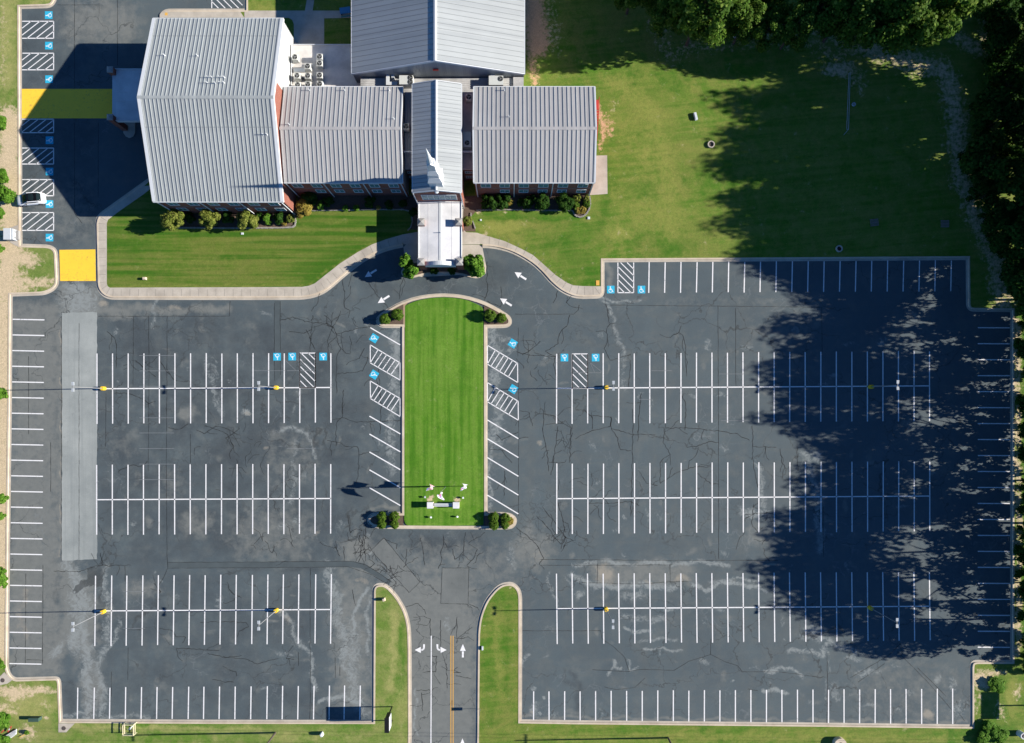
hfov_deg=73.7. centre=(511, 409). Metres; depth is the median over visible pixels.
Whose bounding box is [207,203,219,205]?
window
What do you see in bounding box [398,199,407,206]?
shrub
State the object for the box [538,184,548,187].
window
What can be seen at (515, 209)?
stone edging
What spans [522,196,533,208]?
shrub
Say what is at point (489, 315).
round bush
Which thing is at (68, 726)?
drain inlet
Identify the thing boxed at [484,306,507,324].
planting bed
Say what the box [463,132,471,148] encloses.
rooftop unit
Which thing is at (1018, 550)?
shrub
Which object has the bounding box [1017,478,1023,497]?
shrub
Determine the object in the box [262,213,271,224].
shrub
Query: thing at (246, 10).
kerb
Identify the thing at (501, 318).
round bush
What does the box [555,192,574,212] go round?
shrub
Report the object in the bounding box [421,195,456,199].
gable window
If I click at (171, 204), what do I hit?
window
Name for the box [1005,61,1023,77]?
shrub
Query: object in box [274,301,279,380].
asphalt patch
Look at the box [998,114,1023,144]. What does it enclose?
shrub
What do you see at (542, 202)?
shrub
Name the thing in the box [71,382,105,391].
lamp post
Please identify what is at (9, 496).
gutter
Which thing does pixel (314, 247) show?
front lawn
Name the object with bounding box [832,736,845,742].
concrete riser
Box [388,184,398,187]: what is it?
window
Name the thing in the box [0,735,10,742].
shrub
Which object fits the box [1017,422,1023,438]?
shrub
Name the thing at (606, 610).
lamp post
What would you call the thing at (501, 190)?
window
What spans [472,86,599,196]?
classroom wing
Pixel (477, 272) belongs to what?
tree
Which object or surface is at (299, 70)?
air duct
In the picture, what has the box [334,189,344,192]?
window
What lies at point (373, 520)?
planting bed
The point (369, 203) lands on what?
shrub
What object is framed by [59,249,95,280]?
crosswalk
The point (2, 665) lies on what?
shrub
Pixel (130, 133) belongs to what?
porch island
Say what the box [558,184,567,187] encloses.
window
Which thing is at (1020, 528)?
shrub
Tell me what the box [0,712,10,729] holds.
shrub
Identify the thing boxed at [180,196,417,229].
mulch bed
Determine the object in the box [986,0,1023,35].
shrub
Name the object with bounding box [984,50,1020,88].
tree
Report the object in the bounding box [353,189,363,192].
window
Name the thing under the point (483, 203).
shrub
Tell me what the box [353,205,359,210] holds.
shrub
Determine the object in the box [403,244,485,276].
apron
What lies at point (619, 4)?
tree
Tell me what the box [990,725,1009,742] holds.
shrub
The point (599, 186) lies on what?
patio
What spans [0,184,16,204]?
shrub
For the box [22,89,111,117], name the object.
crosswalk
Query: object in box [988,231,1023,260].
shrub
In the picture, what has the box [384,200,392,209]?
shrub
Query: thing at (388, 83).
air duct
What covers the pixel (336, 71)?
flat roof link
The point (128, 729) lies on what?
valve guard
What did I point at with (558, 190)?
window
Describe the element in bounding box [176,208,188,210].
window
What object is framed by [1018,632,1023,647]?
shrub
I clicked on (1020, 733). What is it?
concrete pipe
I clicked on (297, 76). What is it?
condenser unit
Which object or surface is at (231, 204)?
window
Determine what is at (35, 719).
utility box
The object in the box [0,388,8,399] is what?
shrub
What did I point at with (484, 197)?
shrub
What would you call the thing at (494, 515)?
round bush
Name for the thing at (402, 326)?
kerb
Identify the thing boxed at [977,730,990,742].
shrub
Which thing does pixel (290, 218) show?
shrub
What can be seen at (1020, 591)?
shrub
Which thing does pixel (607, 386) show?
lamp post
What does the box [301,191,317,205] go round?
shrub
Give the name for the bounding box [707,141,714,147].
fire ring
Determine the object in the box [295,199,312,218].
golden bush
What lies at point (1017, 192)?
shrub
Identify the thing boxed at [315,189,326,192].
window
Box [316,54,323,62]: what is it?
condenser unit
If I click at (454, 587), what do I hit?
asphalt patch
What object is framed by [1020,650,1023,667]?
shrub
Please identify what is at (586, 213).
stone edging
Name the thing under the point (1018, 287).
shrub
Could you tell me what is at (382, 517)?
round bush
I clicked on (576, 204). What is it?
shrub
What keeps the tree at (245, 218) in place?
on the mulch bed at (349, 201)
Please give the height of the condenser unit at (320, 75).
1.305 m
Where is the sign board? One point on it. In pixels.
(387, 722)
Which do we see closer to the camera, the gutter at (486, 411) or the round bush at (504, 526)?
the round bush at (504, 526)
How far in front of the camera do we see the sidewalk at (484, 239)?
120.71 m
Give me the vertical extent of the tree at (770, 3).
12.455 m
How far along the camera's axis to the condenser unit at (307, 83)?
116.21 m
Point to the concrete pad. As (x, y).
(15, 242)
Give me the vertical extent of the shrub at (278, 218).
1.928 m
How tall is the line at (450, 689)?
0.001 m
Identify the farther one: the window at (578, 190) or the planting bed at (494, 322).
the planting bed at (494, 322)
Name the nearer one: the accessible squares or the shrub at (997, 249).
the shrub at (997, 249)
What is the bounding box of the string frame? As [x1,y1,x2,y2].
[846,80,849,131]
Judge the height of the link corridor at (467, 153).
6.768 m
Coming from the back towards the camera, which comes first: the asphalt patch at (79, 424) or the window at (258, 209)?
the asphalt patch at (79, 424)
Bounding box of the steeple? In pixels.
[426,149,442,186]
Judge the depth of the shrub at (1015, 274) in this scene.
117.64 m
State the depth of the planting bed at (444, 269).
120.73 m
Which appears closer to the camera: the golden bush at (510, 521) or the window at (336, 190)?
the window at (336, 190)
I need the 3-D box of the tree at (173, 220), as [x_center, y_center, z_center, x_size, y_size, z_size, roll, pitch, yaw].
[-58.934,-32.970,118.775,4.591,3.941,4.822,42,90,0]
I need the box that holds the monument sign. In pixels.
[427,501,458,507]
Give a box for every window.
[167,203,179,205]
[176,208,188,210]
[187,203,199,205]
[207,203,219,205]
[215,208,227,210]
[228,203,240,205]
[248,203,260,205]
[255,208,266,210]
[268,203,280,205]
[275,208,286,210]
[291,184,302,187]
[310,184,322,187]
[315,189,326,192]
[330,184,341,187]
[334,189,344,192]
[349,184,360,187]
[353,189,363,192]
[369,184,379,187]
[372,189,382,192]
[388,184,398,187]
[391,189,400,192]
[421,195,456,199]
[480,184,490,187]
[499,184,509,187]
[500,189,509,192]
[519,184,528,187]
[519,189,527,192]
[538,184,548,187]
[538,189,547,192]
[557,189,566,192]
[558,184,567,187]
[576,189,585,192]
[577,184,587,187]
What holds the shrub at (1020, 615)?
on the lawn at (787, 166)
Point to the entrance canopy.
(440, 224)
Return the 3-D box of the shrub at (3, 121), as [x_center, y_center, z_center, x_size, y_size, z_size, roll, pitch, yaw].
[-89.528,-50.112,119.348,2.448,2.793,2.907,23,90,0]
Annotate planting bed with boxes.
[368,516,402,525]
[377,305,402,325]
[403,263,469,274]
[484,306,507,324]
[485,516,509,525]
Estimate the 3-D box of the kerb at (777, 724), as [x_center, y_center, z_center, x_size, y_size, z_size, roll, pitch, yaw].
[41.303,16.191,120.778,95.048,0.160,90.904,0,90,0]
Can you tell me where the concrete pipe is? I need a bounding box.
[1016,730,1023,738]
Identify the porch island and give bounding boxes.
[123,122,134,137]
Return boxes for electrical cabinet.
[3,228,19,240]
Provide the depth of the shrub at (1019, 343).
119.01 m
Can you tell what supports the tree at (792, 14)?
on the lawn at (787, 166)
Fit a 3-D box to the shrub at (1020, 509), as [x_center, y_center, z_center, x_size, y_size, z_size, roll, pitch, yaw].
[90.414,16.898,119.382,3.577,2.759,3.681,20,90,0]
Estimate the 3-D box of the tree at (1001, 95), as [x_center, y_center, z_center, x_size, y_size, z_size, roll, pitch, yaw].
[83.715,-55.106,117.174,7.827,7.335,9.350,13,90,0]
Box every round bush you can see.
[376,511,386,521]
[377,520,386,528]
[379,313,390,323]
[389,511,399,521]
[389,521,398,528]
[391,309,403,320]
[483,309,496,321]
[488,511,498,522]
[488,521,498,530]
[496,313,506,322]
[500,513,510,522]
[500,521,508,529]
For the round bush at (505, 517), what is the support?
on the planting bed at (487, 521)
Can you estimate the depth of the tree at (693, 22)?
108.42 m
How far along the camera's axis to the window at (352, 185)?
115.21 m
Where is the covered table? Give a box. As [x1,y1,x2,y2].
[339,6,350,17]
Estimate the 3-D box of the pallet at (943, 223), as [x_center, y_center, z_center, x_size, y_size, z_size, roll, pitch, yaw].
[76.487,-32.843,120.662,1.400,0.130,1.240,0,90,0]
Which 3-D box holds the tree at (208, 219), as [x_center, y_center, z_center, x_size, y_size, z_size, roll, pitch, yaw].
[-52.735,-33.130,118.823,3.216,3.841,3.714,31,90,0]
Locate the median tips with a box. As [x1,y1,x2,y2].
[403,303,406,326]
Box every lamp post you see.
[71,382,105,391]
[71,609,105,631]
[257,381,278,390]
[257,608,278,629]
[604,381,614,390]
[604,607,613,628]
[867,605,898,627]
[868,380,898,389]
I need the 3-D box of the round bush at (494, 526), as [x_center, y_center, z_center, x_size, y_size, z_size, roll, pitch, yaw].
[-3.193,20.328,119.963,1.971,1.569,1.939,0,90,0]
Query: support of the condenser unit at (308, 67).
on the flat roof link
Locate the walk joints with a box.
[98,217,598,295]
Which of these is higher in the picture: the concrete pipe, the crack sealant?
the crack sealant
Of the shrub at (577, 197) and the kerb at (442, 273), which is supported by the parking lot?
the kerb at (442, 273)
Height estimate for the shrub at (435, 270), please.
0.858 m
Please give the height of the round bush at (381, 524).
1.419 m
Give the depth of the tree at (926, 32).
108.09 m
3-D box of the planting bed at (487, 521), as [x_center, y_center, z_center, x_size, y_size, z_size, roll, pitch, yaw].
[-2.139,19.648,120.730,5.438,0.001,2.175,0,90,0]
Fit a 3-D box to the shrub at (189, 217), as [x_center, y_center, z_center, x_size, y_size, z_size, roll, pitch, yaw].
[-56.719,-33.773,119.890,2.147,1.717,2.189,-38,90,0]
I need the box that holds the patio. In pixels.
[590,155,607,194]
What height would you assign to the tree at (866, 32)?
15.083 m
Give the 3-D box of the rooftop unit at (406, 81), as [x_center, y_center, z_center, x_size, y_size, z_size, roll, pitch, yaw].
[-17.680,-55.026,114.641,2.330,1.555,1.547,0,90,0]
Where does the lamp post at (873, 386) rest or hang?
on the parking lot
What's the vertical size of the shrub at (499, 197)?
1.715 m
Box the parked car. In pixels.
[17,192,45,206]
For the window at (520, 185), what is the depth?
115.21 m
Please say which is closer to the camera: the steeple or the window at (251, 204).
the steeple
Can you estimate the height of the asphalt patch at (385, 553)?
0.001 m
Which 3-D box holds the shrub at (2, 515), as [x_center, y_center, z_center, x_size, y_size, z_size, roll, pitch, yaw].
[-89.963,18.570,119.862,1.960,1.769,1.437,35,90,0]
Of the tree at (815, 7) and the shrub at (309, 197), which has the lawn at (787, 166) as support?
the tree at (815, 7)
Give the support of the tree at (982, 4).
on the lawn at (787, 166)
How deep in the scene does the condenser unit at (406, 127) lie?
113.79 m
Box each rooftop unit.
[399,75,413,87]
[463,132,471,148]
[489,76,502,85]
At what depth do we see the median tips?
120.73 m
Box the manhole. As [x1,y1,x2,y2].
[835,245,842,251]
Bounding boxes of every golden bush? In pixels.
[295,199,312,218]
[508,517,513,524]
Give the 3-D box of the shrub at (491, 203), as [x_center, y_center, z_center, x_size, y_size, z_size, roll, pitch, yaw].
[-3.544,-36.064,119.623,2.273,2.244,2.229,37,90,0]
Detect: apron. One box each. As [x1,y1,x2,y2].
[402,207,479,243]
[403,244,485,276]
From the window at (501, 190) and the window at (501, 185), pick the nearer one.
the window at (501, 185)
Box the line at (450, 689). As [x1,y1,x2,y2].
[450,636,450,742]
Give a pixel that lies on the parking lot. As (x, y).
(961, 444)
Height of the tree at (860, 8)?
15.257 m
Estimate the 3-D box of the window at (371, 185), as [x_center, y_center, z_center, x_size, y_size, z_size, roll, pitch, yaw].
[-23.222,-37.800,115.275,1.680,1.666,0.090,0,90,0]
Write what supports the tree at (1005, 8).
on the lawn at (787, 166)
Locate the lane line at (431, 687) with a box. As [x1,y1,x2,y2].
[430,636,431,742]
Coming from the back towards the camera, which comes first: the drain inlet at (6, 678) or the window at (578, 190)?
the drain inlet at (6, 678)
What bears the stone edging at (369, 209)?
on the front lawn at (314, 247)
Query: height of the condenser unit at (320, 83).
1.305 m
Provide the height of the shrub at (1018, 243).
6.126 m
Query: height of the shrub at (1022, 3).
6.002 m
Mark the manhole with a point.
(838, 248)
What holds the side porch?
on the parking lot
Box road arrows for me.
[365,269,526,742]
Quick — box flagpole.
[437,486,445,499]
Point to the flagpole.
(440, 496)
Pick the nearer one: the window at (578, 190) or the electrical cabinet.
the window at (578, 190)
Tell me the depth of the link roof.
115.42 m
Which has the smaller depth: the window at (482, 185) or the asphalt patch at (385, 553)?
the window at (482, 185)
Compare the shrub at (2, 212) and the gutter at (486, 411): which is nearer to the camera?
the shrub at (2, 212)
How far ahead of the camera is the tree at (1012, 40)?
116.48 m
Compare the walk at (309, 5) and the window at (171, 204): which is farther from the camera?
the walk at (309, 5)
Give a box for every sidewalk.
[98,183,402,295]
[467,232,600,294]
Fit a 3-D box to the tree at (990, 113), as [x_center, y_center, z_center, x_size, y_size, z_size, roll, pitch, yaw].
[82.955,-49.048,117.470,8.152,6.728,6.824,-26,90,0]
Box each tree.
[159,208,184,230]
[198,209,220,229]
[236,209,259,229]
[399,253,413,267]
[402,264,418,278]
[463,253,483,269]
[467,265,484,277]
[611,0,653,14]
[645,0,688,37]
[667,0,733,48]
[701,0,749,27]
[722,0,769,46]
[750,0,788,11]
[750,1,787,53]
[779,2,814,52]
[795,0,842,38]
[820,0,874,48]
[836,0,904,49]
[864,0,932,55]
[886,0,966,51]
[920,0,978,31]
[954,0,994,23]
[956,134,1015,179]
[969,84,1019,122]
[971,102,1023,142]
[972,0,1020,21]
[982,61,1023,109]
[1007,167,1023,193]
[1009,35,1023,63]
[1017,5,1023,38]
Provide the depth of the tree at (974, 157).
114.95 m
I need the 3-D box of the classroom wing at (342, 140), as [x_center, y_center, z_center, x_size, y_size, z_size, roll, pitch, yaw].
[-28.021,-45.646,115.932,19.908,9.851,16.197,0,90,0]
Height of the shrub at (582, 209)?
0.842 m
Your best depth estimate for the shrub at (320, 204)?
119.75 m
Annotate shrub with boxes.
[0,115,6,130]
[0,168,8,183]
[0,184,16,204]
[0,207,4,218]
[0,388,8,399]
[0,493,9,503]
[0,512,6,519]
[0,567,6,573]
[0,573,7,588]
[0,658,5,668]
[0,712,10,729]
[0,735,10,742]
[183,211,195,223]
[222,211,234,222]
[256,212,262,220]
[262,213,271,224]
[272,211,283,224]
[286,214,294,222]
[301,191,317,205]
[317,200,323,210]
[322,196,334,206]
[342,205,348,210]
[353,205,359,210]
[364,196,375,208]
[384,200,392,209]
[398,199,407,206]
[409,207,417,216]
[430,267,438,273]
[447,267,455,274]
[462,216,472,226]
[480,201,486,208]
[481,194,489,200]
[486,196,497,209]
[495,193,503,200]
[496,199,508,209]
[503,193,510,201]
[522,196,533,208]
[533,192,549,210]
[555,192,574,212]
[572,201,579,209]
[573,194,580,201]
[574,207,579,213]
[580,206,585,213]
[583,194,589,201]
[583,201,589,207]
[965,182,998,209]
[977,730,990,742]
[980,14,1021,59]
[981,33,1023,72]
[982,720,996,733]
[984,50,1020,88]
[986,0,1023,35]
[987,676,1004,693]
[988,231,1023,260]
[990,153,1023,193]
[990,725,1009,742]
[995,126,1023,155]
[995,180,1023,218]
[996,69,1023,106]
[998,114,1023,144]
[999,248,1023,287]
[1000,144,1021,162]
[1001,233,1023,261]
[1003,271,1023,301]
[1005,41,1022,65]
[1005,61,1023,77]
[1006,270,1023,300]
[1008,0,1023,22]
[1013,337,1023,359]
[1013,543,1023,564]
[1014,568,1023,586]
[1015,394,1023,413]
[1016,498,1023,514]
[1016,521,1023,541]
[1016,611,1023,621]
[1017,315,1023,335]
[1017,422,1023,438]
[1017,445,1023,462]
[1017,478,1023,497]
[1017,579,1023,598]
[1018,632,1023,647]
[1019,303,1023,314]
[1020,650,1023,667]
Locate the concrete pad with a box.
[10,226,17,245]
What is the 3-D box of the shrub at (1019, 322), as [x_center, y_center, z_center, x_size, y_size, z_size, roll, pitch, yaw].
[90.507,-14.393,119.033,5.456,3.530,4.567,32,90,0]
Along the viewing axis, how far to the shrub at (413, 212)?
119.88 m
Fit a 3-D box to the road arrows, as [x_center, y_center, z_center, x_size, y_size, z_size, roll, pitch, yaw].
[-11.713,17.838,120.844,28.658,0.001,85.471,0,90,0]
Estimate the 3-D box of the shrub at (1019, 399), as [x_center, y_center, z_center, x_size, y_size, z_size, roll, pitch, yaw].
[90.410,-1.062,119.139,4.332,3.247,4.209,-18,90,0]
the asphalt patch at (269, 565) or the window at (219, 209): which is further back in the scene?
the asphalt patch at (269, 565)
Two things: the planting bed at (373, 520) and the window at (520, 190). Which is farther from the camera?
the planting bed at (373, 520)
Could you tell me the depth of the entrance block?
111.78 m
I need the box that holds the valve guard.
[122,722,136,735]
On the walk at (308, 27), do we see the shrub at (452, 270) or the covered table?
the covered table
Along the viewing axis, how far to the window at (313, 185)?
115.21 m
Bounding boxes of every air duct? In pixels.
[294,68,305,72]
[386,74,397,85]
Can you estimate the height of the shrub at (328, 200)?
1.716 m
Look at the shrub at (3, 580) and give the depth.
119.29 m
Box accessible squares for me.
[45,11,644,393]
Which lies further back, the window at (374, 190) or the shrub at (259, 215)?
the shrub at (259, 215)
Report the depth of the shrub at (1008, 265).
117.27 m
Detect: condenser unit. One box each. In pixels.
[292,54,299,62]
[294,73,301,81]
[305,63,311,71]
[305,73,311,80]
[305,81,312,85]
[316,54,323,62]
[317,60,323,68]
[317,72,323,80]
[317,81,323,85]
[403,123,409,131]
[466,94,471,102]
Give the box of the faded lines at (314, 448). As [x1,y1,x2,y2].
[123,350,749,628]
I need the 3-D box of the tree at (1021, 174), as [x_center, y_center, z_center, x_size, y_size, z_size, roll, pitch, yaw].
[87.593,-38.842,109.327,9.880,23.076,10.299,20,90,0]
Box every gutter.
[7,0,411,742]
[95,178,402,299]
[160,0,245,17]
[367,293,516,528]
[475,246,1011,742]
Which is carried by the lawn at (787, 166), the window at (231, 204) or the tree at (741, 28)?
the tree at (741, 28)
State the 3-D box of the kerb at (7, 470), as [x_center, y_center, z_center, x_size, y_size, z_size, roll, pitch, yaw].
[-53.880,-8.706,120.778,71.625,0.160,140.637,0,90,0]
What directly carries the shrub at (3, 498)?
on the lawn at (26, 270)
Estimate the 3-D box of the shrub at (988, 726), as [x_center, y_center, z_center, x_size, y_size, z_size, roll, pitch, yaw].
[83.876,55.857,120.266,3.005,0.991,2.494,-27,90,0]
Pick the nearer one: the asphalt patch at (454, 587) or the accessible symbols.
the accessible symbols
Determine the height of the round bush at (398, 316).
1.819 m
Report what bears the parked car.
on the parking lot
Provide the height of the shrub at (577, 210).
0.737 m
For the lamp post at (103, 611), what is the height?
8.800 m
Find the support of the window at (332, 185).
in the classroom wing at (342, 140)
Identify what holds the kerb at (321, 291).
on the parking lot
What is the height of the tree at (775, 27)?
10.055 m
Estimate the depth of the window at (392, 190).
118.05 m
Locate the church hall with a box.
[137,18,295,214]
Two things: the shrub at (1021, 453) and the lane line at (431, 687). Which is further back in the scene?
the lane line at (431, 687)
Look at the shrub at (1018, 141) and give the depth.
116.79 m
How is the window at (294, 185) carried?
in the classroom wing at (342, 140)
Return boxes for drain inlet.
[0,672,11,684]
[58,723,74,731]
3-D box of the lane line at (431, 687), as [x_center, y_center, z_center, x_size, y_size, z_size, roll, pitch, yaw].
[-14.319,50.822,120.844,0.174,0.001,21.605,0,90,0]
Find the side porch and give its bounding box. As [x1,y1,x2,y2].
[107,66,141,130]
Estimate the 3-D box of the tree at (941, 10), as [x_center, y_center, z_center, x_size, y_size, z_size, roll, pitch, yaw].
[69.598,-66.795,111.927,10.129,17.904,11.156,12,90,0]
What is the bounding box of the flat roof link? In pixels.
[291,44,360,85]
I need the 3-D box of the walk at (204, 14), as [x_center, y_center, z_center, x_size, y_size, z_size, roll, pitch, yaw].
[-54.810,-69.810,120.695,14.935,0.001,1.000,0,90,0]
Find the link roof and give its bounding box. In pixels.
[361,77,523,95]
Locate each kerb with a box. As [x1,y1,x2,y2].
[5,0,409,742]
[97,180,402,297]
[162,0,247,17]
[368,295,515,527]
[401,261,485,277]
[477,244,1014,742]
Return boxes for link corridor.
[404,92,411,179]
[462,92,472,179]
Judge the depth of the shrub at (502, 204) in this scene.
119.43 m
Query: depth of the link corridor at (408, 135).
115.00 m
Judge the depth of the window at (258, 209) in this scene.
118.29 m
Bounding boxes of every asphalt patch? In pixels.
[61,312,96,560]
[168,561,390,583]
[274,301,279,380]
[372,539,418,591]
[441,568,468,603]
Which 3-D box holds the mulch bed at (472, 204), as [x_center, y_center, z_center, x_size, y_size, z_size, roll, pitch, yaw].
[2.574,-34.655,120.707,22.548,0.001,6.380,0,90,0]
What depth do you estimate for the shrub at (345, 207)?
120.11 m
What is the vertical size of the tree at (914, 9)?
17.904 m
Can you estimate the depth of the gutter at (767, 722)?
120.85 m
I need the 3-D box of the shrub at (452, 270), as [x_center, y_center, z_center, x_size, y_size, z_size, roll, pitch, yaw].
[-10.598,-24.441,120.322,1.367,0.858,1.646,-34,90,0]
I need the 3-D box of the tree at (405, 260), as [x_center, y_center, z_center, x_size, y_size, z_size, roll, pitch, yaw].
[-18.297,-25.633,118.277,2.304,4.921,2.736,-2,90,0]
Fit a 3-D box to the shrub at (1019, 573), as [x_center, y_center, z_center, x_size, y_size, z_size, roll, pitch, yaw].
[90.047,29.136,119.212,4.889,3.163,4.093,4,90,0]
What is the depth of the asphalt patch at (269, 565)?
120.85 m
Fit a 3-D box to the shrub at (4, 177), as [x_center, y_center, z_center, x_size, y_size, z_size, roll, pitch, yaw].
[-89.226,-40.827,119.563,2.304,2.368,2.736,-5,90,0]
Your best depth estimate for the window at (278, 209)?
118.29 m
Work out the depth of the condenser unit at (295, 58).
116.22 m
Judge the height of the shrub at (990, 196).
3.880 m
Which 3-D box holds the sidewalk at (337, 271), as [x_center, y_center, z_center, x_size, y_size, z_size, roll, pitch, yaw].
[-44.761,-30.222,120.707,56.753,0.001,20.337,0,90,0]
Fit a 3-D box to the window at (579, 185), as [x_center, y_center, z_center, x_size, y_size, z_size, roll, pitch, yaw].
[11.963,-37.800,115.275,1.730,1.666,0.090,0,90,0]
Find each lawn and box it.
[0,0,407,742]
[107,190,417,287]
[127,0,1023,742]
[404,297,483,525]
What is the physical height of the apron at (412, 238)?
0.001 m
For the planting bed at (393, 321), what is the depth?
120.73 m
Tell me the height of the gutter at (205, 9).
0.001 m
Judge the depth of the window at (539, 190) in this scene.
117.86 m
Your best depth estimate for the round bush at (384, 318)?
119.48 m
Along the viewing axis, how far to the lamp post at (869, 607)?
116.50 m
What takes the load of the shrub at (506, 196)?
on the mulch bed at (472, 204)
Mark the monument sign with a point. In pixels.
(432, 504)
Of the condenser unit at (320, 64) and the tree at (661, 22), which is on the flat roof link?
the condenser unit at (320, 64)
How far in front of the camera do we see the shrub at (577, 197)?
119.82 m
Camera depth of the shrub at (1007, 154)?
118.22 m
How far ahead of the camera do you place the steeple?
106.23 m
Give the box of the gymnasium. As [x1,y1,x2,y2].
[351,0,524,82]
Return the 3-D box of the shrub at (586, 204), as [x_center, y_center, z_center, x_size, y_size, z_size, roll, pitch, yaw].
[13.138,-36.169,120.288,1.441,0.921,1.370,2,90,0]
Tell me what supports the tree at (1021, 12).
on the lawn at (787, 166)
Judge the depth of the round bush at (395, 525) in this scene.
119.72 m
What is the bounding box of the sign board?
[384,706,392,732]
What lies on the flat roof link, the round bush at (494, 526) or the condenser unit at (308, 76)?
the condenser unit at (308, 76)
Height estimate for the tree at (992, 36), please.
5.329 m
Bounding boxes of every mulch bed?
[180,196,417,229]
[463,196,588,231]
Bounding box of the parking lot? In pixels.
[9,0,1009,742]
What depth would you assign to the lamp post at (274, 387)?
113.75 m
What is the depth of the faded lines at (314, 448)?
120.84 m
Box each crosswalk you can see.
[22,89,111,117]
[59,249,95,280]
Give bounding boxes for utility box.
[28,716,41,721]
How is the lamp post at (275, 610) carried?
on the parking lot
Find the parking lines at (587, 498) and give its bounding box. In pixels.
[9,0,1009,723]
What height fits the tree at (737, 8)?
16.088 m
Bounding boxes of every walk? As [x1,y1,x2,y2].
[160,12,243,16]
[244,11,350,43]
[305,0,313,10]
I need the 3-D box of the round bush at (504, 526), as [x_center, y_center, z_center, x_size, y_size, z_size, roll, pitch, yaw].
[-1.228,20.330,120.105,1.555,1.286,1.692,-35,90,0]
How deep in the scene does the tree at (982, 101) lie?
115.96 m
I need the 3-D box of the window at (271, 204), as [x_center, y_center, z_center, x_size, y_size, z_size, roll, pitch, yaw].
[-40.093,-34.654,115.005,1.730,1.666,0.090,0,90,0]
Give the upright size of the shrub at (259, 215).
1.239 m
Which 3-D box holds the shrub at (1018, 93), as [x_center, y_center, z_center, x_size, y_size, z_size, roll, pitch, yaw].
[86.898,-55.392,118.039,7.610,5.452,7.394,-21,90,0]
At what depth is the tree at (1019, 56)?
111.87 m
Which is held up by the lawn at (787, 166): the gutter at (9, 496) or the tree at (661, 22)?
the tree at (661, 22)
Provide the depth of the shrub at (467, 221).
119.58 m
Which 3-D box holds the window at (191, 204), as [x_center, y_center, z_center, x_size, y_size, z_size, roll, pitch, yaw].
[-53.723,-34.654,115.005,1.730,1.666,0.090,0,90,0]
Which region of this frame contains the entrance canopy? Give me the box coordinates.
[417,201,463,269]
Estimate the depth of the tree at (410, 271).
116.97 m
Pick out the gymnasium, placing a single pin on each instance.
(450, 38)
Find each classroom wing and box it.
[279,86,408,196]
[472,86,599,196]
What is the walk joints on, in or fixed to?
on the sidewalk at (337, 271)
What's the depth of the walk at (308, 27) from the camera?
120.71 m
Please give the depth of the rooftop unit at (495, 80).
114.02 m
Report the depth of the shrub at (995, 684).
119.92 m
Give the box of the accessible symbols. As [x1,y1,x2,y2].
[45,12,643,391]
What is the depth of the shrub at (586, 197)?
119.89 m
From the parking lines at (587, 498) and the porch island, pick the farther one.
the parking lines at (587, 498)
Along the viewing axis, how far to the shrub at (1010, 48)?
116.19 m
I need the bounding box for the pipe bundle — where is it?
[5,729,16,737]
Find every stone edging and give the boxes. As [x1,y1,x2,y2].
[177,215,296,228]
[312,209,412,229]
[476,209,571,210]
[572,196,590,217]
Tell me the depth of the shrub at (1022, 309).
117.13 m
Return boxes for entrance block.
[412,80,463,208]
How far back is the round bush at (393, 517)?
119.62 m
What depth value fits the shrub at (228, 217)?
119.54 m
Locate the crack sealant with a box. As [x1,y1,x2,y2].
[25,0,964,722]
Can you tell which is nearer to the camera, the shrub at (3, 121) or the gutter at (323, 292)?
the shrub at (3, 121)
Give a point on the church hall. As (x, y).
(209, 95)
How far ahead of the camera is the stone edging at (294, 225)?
120.54 m
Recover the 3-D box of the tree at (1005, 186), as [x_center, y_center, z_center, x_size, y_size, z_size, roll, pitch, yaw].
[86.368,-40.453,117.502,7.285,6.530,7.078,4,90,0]
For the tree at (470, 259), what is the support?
on the planting bed at (444, 269)
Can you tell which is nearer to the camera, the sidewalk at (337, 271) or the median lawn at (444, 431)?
the sidewalk at (337, 271)
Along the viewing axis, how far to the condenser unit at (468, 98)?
113.79 m

